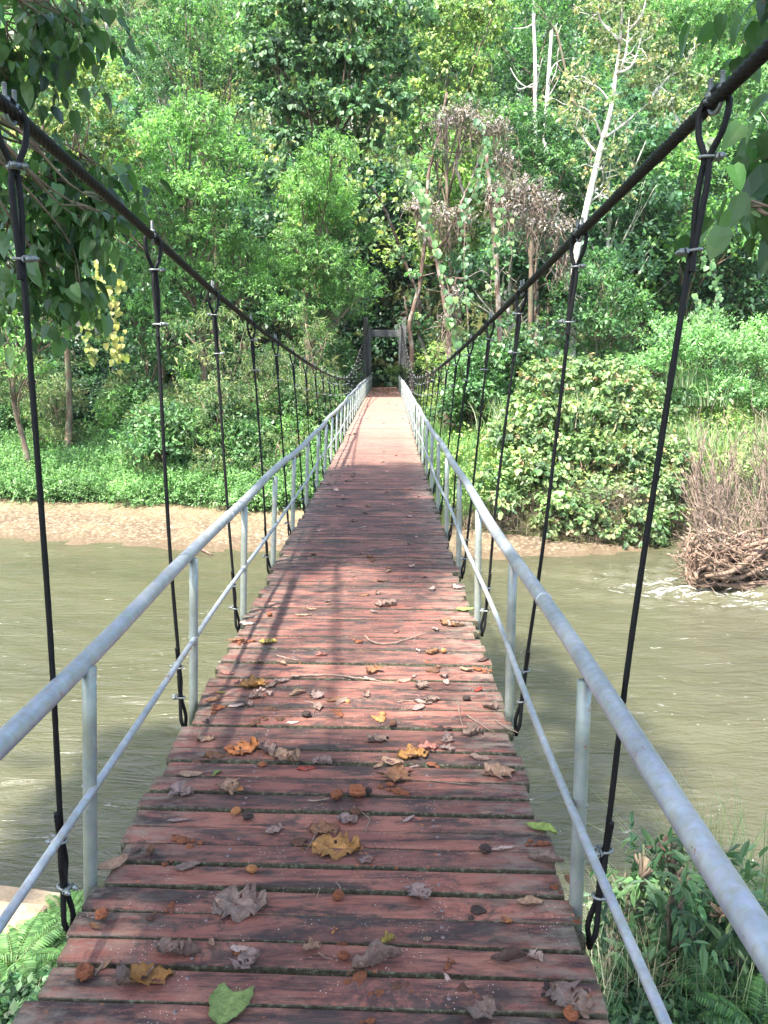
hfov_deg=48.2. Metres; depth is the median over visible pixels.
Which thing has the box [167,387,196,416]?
forest shrub
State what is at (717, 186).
leafy tree
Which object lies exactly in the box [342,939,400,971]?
fallen leaf
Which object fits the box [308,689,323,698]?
fallen leaf
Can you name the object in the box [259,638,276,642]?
fallen leaf
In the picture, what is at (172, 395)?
forest shrub
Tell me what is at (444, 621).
fallen leaf
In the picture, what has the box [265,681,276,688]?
fallen leaf
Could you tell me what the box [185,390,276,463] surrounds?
forest shrub
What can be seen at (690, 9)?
feathery tree
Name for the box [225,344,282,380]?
forest shrub
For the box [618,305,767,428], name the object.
feathery bush
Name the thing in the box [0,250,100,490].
leafy tree
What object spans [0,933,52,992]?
fern
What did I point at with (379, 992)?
fallen fig
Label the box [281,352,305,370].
forest shrub
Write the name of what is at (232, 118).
forest tree
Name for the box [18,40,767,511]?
undergrowth
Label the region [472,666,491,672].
fallen fig
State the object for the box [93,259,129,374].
hanging vine
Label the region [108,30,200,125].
forest tree
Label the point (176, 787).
fallen leaf
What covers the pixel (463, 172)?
forest tree
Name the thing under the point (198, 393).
forest shrub
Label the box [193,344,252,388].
forest shrub
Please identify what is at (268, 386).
forest shrub
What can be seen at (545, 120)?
leafy tree
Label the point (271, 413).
forest shrub
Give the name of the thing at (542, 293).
forest tree
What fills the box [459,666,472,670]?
fallen leaf
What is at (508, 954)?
fallen leaf
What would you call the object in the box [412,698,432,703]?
fallen leaf
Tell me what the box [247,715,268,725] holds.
fallen fig
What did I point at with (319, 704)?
fallen leaf
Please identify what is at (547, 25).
forest tree
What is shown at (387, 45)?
forest tree
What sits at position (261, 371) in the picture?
forest shrub
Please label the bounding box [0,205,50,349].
forest tree
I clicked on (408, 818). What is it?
fallen leaf
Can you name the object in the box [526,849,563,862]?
fallen leaf
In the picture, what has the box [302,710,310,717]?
fallen fig
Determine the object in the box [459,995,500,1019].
fallen leaf
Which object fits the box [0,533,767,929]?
river water
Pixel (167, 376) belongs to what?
forest shrub
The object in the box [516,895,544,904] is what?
fallen leaf
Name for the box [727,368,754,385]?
forest shrub
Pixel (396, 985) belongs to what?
fallen fig
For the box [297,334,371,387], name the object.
forest shrub
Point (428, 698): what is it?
fallen leaf
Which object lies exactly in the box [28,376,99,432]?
forest shrub
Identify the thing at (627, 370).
forest shrub
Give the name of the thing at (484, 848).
fallen fig
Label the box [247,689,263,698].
fallen leaf
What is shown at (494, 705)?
fallen leaf
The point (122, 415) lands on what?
forest shrub
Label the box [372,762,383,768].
fallen leaf
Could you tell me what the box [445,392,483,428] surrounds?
forest shrub
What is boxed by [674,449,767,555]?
dead shrub
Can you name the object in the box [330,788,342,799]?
fallen fig
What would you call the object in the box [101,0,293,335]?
broadleaf tree
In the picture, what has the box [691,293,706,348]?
hanging vine
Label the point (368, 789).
fallen fig
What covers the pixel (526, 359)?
forest shrub
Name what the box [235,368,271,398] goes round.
forest shrub
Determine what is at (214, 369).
forest shrub
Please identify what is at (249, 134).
forest tree
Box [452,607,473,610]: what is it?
fallen leaf
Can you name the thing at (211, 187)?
broadleaf tree
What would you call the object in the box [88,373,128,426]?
forest shrub
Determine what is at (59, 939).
fern
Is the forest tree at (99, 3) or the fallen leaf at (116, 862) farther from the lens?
the forest tree at (99, 3)
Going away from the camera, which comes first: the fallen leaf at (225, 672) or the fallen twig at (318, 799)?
the fallen twig at (318, 799)
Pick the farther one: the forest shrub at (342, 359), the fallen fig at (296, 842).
the forest shrub at (342, 359)
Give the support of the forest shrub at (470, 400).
on the ground at (478, 326)
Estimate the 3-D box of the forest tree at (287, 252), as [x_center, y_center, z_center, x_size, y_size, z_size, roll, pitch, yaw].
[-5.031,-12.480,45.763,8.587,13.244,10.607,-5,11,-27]
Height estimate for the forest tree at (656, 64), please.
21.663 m
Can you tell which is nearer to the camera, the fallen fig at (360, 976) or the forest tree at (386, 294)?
the fallen fig at (360, 976)
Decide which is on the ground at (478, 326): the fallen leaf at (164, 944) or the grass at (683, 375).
the grass at (683, 375)
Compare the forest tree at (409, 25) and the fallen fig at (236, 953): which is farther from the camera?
the forest tree at (409, 25)
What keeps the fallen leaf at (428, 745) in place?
on the suspension bridge
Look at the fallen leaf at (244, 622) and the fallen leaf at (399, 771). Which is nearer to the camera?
the fallen leaf at (399, 771)
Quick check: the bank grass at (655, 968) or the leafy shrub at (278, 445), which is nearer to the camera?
the bank grass at (655, 968)
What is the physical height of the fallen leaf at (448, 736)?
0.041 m
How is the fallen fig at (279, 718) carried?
on the suspension bridge
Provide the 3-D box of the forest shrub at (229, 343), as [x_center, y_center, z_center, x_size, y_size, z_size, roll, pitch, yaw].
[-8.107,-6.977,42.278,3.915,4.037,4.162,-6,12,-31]
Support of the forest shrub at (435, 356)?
on the ground at (478, 326)
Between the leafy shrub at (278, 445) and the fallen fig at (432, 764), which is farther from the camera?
the leafy shrub at (278, 445)
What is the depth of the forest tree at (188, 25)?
100.75 m
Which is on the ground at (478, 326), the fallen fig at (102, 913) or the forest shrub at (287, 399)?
the forest shrub at (287, 399)
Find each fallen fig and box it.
[75,962,94,981]
[95,907,109,920]
[146,912,156,920]
[161,860,172,866]
[164,900,174,913]
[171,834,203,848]
[192,760,203,763]
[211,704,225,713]
[224,745,234,751]
[229,783,243,790]
[230,806,240,815]
[232,950,245,955]
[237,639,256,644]
[241,810,253,819]
[246,864,257,873]
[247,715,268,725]
[258,761,266,766]
[263,707,276,710]
[275,715,290,720]
[291,837,306,850]
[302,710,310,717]
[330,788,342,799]
[331,709,343,716]
[332,889,344,900]
[337,950,350,959]
[343,970,366,985]
[348,784,365,796]
[350,807,360,815]
[359,1017,375,1023]
[365,786,371,794]
[368,989,384,997]
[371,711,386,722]
[389,720,396,725]
[391,980,409,990]
[426,665,441,672]
[426,762,439,767]
[434,726,451,730]
[443,957,454,969]
[457,983,476,992]
[463,695,470,700]
[468,905,486,919]
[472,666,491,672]
[479,843,490,853]
[525,839,552,845]
[541,980,551,1000]
[549,884,561,892]
[563,1004,579,1021]
[573,916,580,923]
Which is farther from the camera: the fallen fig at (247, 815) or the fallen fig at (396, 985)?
the fallen fig at (247, 815)
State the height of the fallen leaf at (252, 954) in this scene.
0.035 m
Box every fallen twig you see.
[291,673,380,681]
[304,826,318,853]
[308,798,329,801]
[354,806,369,833]
[364,632,426,644]
[433,780,471,784]
[466,714,494,733]
[494,719,517,732]
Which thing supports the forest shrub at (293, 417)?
on the ground at (478, 326)
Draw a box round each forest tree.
[0,6,16,90]
[0,71,171,341]
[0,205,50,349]
[1,0,70,28]
[2,75,136,271]
[4,74,187,345]
[39,0,125,90]
[56,175,202,346]
[62,131,247,388]
[67,101,141,165]
[78,0,142,62]
[78,46,153,152]
[80,0,164,84]
[94,0,154,53]
[104,53,163,117]
[105,114,233,280]
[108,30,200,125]
[109,115,238,343]
[116,147,265,337]
[133,0,241,93]
[146,93,240,216]
[156,53,247,127]
[162,0,208,59]
[163,170,349,352]
[169,114,296,346]
[200,101,250,197]
[214,0,262,23]
[217,0,263,82]
[219,151,378,355]
[222,2,292,158]
[223,157,281,203]
[224,126,304,341]
[224,198,383,341]
[232,28,330,159]
[236,161,399,329]
[261,3,358,106]
[276,83,363,197]
[299,15,407,143]
[333,166,406,329]
[366,9,408,83]
[370,140,518,332]
[382,4,445,113]
[382,32,495,167]
[394,103,487,317]
[397,0,530,164]
[429,137,583,332]
[430,105,513,288]
[460,0,553,134]
[471,17,579,138]
[477,90,628,349]
[477,139,634,358]
[483,0,607,110]
[497,78,739,318]
[499,55,607,304]
[513,0,575,100]
[522,0,605,81]
[525,123,702,358]
[552,1,676,153]
[552,90,608,215]
[563,169,741,378]
[564,65,717,261]
[572,67,703,229]
[581,124,760,394]
[588,0,679,70]
[599,0,743,172]
[643,109,758,282]
[654,1,729,87]
[656,194,767,321]
[671,47,767,133]
[684,66,736,115]
[690,72,759,264]
[691,90,767,299]
[713,4,766,111]
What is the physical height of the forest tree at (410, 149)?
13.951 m
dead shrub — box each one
[669,399,749,542]
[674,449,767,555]
[728,382,767,538]
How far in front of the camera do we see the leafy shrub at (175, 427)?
28.05 m
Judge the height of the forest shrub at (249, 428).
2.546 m
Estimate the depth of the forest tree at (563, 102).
53.94 m
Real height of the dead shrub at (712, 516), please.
4.198 m
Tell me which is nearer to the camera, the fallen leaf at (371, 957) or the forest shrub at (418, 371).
the fallen leaf at (371, 957)
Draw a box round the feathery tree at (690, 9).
[612,0,767,374]
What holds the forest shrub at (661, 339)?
on the ground at (478, 326)
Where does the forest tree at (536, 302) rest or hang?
on the ground at (478, 326)
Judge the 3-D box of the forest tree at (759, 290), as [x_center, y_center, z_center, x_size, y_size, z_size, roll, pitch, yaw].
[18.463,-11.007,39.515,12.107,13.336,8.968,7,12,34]
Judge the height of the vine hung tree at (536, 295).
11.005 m
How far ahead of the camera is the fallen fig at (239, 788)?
3.25 m
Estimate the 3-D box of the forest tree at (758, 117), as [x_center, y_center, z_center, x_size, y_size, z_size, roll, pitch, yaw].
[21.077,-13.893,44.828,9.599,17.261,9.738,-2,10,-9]
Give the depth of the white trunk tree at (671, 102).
33.59 m
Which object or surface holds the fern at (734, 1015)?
on the ground at (478, 326)
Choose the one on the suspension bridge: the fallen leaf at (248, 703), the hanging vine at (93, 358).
the fallen leaf at (248, 703)
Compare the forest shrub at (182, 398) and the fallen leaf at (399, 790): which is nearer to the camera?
the fallen leaf at (399, 790)
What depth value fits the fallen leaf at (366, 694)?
4.18 m
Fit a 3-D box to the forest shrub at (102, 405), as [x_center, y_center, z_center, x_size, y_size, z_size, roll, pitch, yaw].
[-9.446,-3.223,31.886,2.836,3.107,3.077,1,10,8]
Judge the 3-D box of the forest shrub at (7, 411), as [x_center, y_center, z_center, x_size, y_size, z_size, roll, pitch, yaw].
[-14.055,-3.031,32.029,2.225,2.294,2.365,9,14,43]
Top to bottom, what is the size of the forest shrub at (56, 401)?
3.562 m
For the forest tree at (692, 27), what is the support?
on the ground at (478, 326)
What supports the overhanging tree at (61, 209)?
on the ground at (478, 326)
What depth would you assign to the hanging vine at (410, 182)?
30.73 m
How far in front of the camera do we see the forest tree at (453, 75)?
63.71 m
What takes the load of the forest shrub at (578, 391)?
on the ground at (478, 326)
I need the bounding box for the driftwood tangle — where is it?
[666,508,767,592]
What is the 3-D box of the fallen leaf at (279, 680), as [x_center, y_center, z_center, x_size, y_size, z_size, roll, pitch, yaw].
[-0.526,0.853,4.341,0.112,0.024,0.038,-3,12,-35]
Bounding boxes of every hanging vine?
[79,276,99,366]
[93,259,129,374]
[406,171,427,197]
[413,188,461,349]
[457,118,492,332]
[485,187,504,295]
[503,209,515,286]
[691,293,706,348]
[700,240,723,327]
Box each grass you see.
[1,770,767,1023]
[53,353,767,522]
[440,433,767,549]
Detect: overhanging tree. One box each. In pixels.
[0,0,173,368]
[673,0,767,279]
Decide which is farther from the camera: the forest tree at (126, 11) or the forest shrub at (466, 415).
the forest tree at (126, 11)
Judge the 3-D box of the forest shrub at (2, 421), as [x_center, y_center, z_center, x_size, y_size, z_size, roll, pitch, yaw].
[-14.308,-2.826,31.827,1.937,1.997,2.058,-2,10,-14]
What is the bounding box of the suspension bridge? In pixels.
[0,39,767,1023]
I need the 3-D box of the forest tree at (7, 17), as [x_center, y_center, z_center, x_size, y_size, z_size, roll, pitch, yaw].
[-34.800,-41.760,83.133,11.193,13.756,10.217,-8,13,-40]
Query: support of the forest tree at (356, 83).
on the ground at (478, 326)
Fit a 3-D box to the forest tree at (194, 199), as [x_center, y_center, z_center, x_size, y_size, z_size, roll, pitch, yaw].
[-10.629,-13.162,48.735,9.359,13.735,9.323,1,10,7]
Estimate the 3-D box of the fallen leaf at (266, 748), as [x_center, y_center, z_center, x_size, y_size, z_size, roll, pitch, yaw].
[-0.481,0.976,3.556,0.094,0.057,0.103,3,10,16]
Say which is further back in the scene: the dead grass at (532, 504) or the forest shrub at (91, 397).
the forest shrub at (91, 397)
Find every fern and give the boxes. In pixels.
[0,911,66,966]
[0,911,70,986]
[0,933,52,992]
[0,939,65,983]
[0,962,50,998]
[13,902,83,966]
[45,889,83,917]
[668,949,767,1021]
[691,973,767,1023]
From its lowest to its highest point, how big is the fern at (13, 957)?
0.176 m
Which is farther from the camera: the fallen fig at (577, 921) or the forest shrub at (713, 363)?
the forest shrub at (713, 363)
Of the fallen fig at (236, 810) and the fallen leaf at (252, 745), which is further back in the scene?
the fallen leaf at (252, 745)
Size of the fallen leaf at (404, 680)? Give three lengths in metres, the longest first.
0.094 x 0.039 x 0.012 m
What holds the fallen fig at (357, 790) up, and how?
on the suspension bridge
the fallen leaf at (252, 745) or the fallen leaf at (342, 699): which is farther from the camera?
the fallen leaf at (342, 699)
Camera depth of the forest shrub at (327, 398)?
30.24 m
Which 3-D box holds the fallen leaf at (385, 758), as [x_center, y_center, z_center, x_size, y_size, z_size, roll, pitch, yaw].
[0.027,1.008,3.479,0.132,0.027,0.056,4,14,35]
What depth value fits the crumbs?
2.71 m
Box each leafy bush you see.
[406,339,493,416]
[486,312,570,418]
[582,811,701,984]
[610,849,728,976]
[636,833,703,897]
[656,822,767,992]
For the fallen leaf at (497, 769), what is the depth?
3.38 m
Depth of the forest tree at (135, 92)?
75.54 m
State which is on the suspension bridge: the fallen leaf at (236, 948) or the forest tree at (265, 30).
the fallen leaf at (236, 948)
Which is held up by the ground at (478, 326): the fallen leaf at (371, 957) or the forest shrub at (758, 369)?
the forest shrub at (758, 369)
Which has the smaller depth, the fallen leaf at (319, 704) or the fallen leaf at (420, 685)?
the fallen leaf at (319, 704)
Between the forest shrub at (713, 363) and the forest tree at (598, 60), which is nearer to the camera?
the forest shrub at (713, 363)
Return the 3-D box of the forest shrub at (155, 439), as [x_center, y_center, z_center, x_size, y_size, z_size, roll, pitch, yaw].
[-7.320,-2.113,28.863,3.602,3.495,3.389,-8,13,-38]
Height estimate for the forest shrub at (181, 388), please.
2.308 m
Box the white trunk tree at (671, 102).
[539,0,718,395]
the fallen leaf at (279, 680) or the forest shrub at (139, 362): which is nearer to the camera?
the fallen leaf at (279, 680)
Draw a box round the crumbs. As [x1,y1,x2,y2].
[48,494,567,1023]
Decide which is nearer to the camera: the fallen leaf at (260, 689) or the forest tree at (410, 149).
the fallen leaf at (260, 689)
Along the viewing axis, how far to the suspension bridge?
2.92 m
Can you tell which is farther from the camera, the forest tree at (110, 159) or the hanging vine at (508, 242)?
the forest tree at (110, 159)
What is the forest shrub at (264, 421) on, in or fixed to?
on the ground at (478, 326)
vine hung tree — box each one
[370,180,443,396]
[399,86,522,402]
[417,222,490,432]
[471,153,578,347]
[526,181,551,345]
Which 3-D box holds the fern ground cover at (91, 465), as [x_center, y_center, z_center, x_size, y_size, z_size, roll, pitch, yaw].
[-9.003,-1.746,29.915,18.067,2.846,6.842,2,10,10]
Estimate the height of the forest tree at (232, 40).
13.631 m
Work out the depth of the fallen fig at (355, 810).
3.06 m
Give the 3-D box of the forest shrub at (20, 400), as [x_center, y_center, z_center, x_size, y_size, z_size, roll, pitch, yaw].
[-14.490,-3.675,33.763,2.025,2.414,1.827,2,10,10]
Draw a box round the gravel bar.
[0,496,683,559]
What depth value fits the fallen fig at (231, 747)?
3.57 m
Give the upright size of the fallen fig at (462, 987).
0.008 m
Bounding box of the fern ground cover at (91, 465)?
[0,422,348,513]
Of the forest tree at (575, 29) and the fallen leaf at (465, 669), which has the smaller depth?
the fallen leaf at (465, 669)
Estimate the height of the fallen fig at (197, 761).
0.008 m
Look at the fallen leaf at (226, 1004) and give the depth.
2.17 m
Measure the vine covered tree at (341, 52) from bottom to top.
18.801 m
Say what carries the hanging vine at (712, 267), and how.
hanging from the forest tree at (759, 290)
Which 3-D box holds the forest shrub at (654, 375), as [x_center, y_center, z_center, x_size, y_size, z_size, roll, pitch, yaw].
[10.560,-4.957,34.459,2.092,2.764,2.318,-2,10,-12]
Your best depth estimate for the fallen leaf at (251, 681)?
4.32 m
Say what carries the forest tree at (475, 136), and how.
on the ground at (478, 326)
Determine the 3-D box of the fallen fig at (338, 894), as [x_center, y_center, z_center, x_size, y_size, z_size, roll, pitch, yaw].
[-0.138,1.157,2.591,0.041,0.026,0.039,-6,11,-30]
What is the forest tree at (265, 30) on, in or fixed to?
on the ground at (478, 326)
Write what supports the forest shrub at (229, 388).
on the ground at (478, 326)
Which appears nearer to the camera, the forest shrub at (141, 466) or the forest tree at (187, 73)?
the forest shrub at (141, 466)
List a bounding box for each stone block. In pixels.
[0,885,60,925]
[0,901,47,944]
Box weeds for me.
[0,906,767,1023]
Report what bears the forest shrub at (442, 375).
on the ground at (478, 326)
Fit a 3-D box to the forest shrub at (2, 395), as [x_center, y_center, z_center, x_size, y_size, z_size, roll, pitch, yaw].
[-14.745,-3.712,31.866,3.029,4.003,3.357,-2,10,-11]
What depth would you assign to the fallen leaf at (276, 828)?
2.97 m
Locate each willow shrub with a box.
[154,303,300,426]
[268,303,348,396]
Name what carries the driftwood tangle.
in the river water
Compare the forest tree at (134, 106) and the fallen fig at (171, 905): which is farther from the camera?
the forest tree at (134, 106)
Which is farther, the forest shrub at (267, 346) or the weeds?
the forest shrub at (267, 346)
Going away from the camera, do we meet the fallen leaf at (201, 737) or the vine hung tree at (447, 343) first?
the fallen leaf at (201, 737)
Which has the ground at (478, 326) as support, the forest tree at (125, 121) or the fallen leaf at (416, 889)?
the forest tree at (125, 121)
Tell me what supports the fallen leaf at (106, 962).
on the suspension bridge
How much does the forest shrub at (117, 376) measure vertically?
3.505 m
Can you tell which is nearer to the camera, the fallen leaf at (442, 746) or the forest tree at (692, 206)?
the fallen leaf at (442, 746)
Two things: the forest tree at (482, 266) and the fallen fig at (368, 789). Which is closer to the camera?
the fallen fig at (368, 789)
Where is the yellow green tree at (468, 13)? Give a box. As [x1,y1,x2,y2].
[385,0,520,356]
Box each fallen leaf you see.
[89,922,99,928]
[97,854,128,869]
[98,959,112,968]
[116,959,155,985]
[121,962,172,985]
[129,844,142,856]
[146,844,153,859]
[152,935,183,953]
[166,818,188,821]
[167,779,193,795]
[170,860,200,869]
[173,936,200,955]
[178,770,202,776]
[196,733,214,741]
[200,750,224,759]
[205,882,267,922]
[206,697,222,700]
[208,938,214,945]
[208,982,253,1023]
[214,778,240,794]
[220,670,234,673]
[225,637,244,641]
[225,736,258,755]
[227,703,243,706]
[227,945,249,951]
[229,947,259,969]
[235,674,268,687]
[240,620,255,624]
[244,700,252,706]
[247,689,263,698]
[256,686,265,691]
[257,740,276,755]
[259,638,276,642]
[263,822,282,833]
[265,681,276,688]
[269,747,299,762]
[274,678,289,682]
[288,688,305,695]
[297,766,315,769]
[298,937,321,950]
[302,819,339,833]
[303,829,361,859]
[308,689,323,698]
[311,754,332,763]
[313,702,322,710]
[315,651,326,655]
[324,696,340,702]
[334,696,346,704]
[337,812,357,823]
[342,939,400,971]
[355,854,375,863]
[362,690,369,696]
[365,663,382,673]
[366,732,388,742]
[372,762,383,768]
[375,598,397,605]
[375,764,415,783]
[377,781,409,796]
[381,756,403,764]
[381,930,395,942]
[393,743,427,758]
[394,678,410,682]
[399,815,414,823]
[404,882,432,900]
[411,703,424,709]
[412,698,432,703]
[414,680,429,688]
[414,740,437,748]
[421,936,430,940]
[425,647,438,653]
[425,694,440,702]
[438,743,455,750]
[439,731,453,742]
[440,617,455,625]
[443,972,450,981]
[451,584,461,588]
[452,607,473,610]
[454,621,464,626]
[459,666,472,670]
[459,721,482,735]
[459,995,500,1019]
[469,753,490,759]
[477,762,514,778]
[482,700,498,711]
[487,946,526,961]
[492,845,515,849]
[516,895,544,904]
[522,822,557,833]
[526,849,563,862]
[528,948,542,961]
[542,979,593,1018]
[564,874,569,883]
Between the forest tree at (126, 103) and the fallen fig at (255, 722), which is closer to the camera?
the fallen fig at (255, 722)
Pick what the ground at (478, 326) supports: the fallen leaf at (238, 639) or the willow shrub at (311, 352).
the willow shrub at (311, 352)
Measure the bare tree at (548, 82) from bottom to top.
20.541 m
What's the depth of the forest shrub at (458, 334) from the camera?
39.22 m
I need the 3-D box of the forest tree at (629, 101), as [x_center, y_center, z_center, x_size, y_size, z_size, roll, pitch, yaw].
[10.643,-12.537,41.974,12.090,15.648,9.234,7,12,34]
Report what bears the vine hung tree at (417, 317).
on the ground at (478, 326)
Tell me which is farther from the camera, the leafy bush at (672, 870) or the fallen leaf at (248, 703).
the leafy bush at (672, 870)
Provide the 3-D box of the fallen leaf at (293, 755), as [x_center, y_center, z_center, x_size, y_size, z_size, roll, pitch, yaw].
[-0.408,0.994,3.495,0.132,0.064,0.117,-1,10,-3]
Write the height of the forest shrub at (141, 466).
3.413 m
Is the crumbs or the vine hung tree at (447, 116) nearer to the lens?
the crumbs
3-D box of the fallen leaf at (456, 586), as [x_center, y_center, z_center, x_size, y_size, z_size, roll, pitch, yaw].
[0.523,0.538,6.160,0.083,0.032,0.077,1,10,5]
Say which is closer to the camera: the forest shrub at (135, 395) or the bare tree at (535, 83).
the forest shrub at (135, 395)
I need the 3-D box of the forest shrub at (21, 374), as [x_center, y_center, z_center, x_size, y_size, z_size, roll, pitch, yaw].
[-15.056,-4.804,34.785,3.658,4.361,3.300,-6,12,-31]
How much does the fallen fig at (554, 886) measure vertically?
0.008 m
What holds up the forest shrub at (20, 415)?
on the ground at (478, 326)
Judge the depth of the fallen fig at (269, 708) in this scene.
4.00 m
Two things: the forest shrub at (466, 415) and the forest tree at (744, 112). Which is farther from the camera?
the forest tree at (744, 112)
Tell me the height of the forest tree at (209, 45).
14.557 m
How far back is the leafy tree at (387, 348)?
52.63 m
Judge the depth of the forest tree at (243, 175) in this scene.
67.93 m
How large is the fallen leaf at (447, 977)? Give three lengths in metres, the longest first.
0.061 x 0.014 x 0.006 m
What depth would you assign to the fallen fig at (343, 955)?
2.33 m
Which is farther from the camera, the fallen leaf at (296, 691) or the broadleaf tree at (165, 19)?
the broadleaf tree at (165, 19)
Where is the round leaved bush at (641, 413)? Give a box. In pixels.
[468,350,699,548]
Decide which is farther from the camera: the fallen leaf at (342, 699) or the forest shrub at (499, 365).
the forest shrub at (499, 365)
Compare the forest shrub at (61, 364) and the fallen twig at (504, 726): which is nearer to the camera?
the fallen twig at (504, 726)
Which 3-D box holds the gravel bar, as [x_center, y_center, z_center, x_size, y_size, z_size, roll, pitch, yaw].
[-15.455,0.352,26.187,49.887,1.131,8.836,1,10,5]
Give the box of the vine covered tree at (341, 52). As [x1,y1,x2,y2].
[224,0,445,372]
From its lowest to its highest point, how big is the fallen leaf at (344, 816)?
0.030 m
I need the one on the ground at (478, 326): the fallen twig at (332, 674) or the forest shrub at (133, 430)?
the forest shrub at (133, 430)
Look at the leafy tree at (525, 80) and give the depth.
57.35 m
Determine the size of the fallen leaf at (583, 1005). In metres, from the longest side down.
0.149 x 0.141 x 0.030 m
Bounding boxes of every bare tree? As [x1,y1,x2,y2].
[510,3,542,335]
[532,1,593,325]
[543,23,568,348]
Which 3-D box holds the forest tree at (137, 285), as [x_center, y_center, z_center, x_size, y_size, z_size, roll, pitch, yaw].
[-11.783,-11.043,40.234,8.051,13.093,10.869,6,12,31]
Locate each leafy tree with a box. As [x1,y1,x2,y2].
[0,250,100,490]
[93,290,205,401]
[262,154,479,386]
[433,0,628,318]
[470,94,600,351]
[536,245,670,384]
[574,160,703,401]
[604,90,764,356]
[649,192,767,371]
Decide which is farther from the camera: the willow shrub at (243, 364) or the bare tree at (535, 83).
the bare tree at (535, 83)
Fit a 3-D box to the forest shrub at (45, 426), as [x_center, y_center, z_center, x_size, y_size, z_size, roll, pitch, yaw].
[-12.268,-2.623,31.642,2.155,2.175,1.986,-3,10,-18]
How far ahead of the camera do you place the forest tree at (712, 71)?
72.70 m
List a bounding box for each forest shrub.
[0,330,43,402]
[0,341,52,422]
[0,349,77,428]
[0,371,16,433]
[0,398,30,432]
[0,400,39,443]
[0,412,17,445]
[3,390,38,414]
[16,379,91,450]
[25,367,94,449]
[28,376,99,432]
[29,413,79,450]
[36,346,52,385]
[38,346,64,361]
[41,329,103,401]
[46,355,88,399]
[64,357,110,394]
[75,382,155,440]
[77,374,113,421]
[81,331,139,373]
[82,338,158,391]
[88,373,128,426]
[91,383,146,446]
[100,363,163,424]
[108,397,199,470]
[112,388,168,425]
[121,390,186,480]
[122,397,197,459]
[128,350,157,385]
[136,340,178,386]
[147,385,194,424]
[148,335,199,386]
[163,380,188,400]
[164,382,197,403]
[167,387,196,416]
[168,422,214,474]
[169,344,210,389]
[174,367,260,480]
[179,330,245,373]
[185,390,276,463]
[187,376,220,420]
[189,380,261,421]
[190,356,246,387]
[190,402,256,448]
[191,343,248,390]
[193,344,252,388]
[202,419,266,469]
[211,413,279,457]
[212,417,279,473]
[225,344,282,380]
[234,417,274,462]
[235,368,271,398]
[236,347,290,395]
[248,377,285,418]
[254,376,284,407]
[259,396,291,439]
[263,340,302,369]
[263,370,310,395]
[263,384,335,443]
[266,380,333,420]
[270,379,348,431]
[272,399,338,458]
[274,362,349,444]
[277,369,332,429]
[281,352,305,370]
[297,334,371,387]
[303,337,366,389]
[303,384,349,436]
[414,333,445,385]
[414,336,445,393]
[420,319,481,382]
[424,347,517,440]
[433,356,473,406]
[441,335,546,421]
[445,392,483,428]
[467,339,550,414]
[558,326,638,366]
[563,379,595,398]
[576,306,653,374]
[621,354,643,402]
[626,322,742,410]
[627,363,667,399]
[650,320,711,383]
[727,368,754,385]
[729,336,767,403]
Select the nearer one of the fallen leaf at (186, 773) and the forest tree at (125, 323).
the fallen leaf at (186, 773)
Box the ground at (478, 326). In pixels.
[0,0,767,979]
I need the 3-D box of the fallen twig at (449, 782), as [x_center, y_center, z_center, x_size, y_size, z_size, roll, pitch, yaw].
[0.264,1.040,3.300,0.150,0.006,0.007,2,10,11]
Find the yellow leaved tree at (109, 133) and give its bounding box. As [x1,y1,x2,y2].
[0,45,147,450]
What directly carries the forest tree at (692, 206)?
on the ground at (478, 326)
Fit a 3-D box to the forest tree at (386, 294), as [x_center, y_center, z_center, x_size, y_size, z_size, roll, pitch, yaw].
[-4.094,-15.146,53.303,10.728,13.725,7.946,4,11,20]
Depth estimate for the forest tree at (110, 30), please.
90.20 m
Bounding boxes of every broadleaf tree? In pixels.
[93,82,280,386]
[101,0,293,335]
[246,125,389,371]
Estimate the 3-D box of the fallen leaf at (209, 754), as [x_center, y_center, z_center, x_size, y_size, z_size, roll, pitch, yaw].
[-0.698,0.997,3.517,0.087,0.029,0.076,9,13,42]
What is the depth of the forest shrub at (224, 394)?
30.97 m
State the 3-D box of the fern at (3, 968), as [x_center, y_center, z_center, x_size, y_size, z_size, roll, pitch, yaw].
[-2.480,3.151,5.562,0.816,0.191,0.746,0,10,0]
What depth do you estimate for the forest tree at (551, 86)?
58.41 m
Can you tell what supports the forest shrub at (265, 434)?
on the ground at (478, 326)
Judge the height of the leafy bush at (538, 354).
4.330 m
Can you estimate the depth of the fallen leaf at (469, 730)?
3.75 m
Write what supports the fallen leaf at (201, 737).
on the suspension bridge
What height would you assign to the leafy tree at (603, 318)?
7.218 m
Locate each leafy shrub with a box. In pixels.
[157,410,268,499]
[232,424,323,502]
[384,364,417,391]
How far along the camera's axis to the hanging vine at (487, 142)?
31.34 m
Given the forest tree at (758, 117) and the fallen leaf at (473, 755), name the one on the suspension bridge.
the fallen leaf at (473, 755)
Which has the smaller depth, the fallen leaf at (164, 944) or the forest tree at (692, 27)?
the fallen leaf at (164, 944)
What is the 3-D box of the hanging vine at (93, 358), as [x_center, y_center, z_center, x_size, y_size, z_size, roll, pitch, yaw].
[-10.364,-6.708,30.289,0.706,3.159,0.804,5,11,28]
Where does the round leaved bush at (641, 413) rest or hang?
on the ground at (478, 326)
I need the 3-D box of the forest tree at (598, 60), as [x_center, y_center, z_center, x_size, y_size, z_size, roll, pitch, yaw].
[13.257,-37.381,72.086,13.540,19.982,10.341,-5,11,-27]
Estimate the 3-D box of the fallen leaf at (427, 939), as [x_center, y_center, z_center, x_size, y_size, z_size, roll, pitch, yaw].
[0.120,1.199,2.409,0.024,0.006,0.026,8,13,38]
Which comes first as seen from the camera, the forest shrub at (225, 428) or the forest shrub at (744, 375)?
the forest shrub at (225, 428)
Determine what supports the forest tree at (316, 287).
on the ground at (478, 326)
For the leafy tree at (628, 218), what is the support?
on the ground at (478, 326)

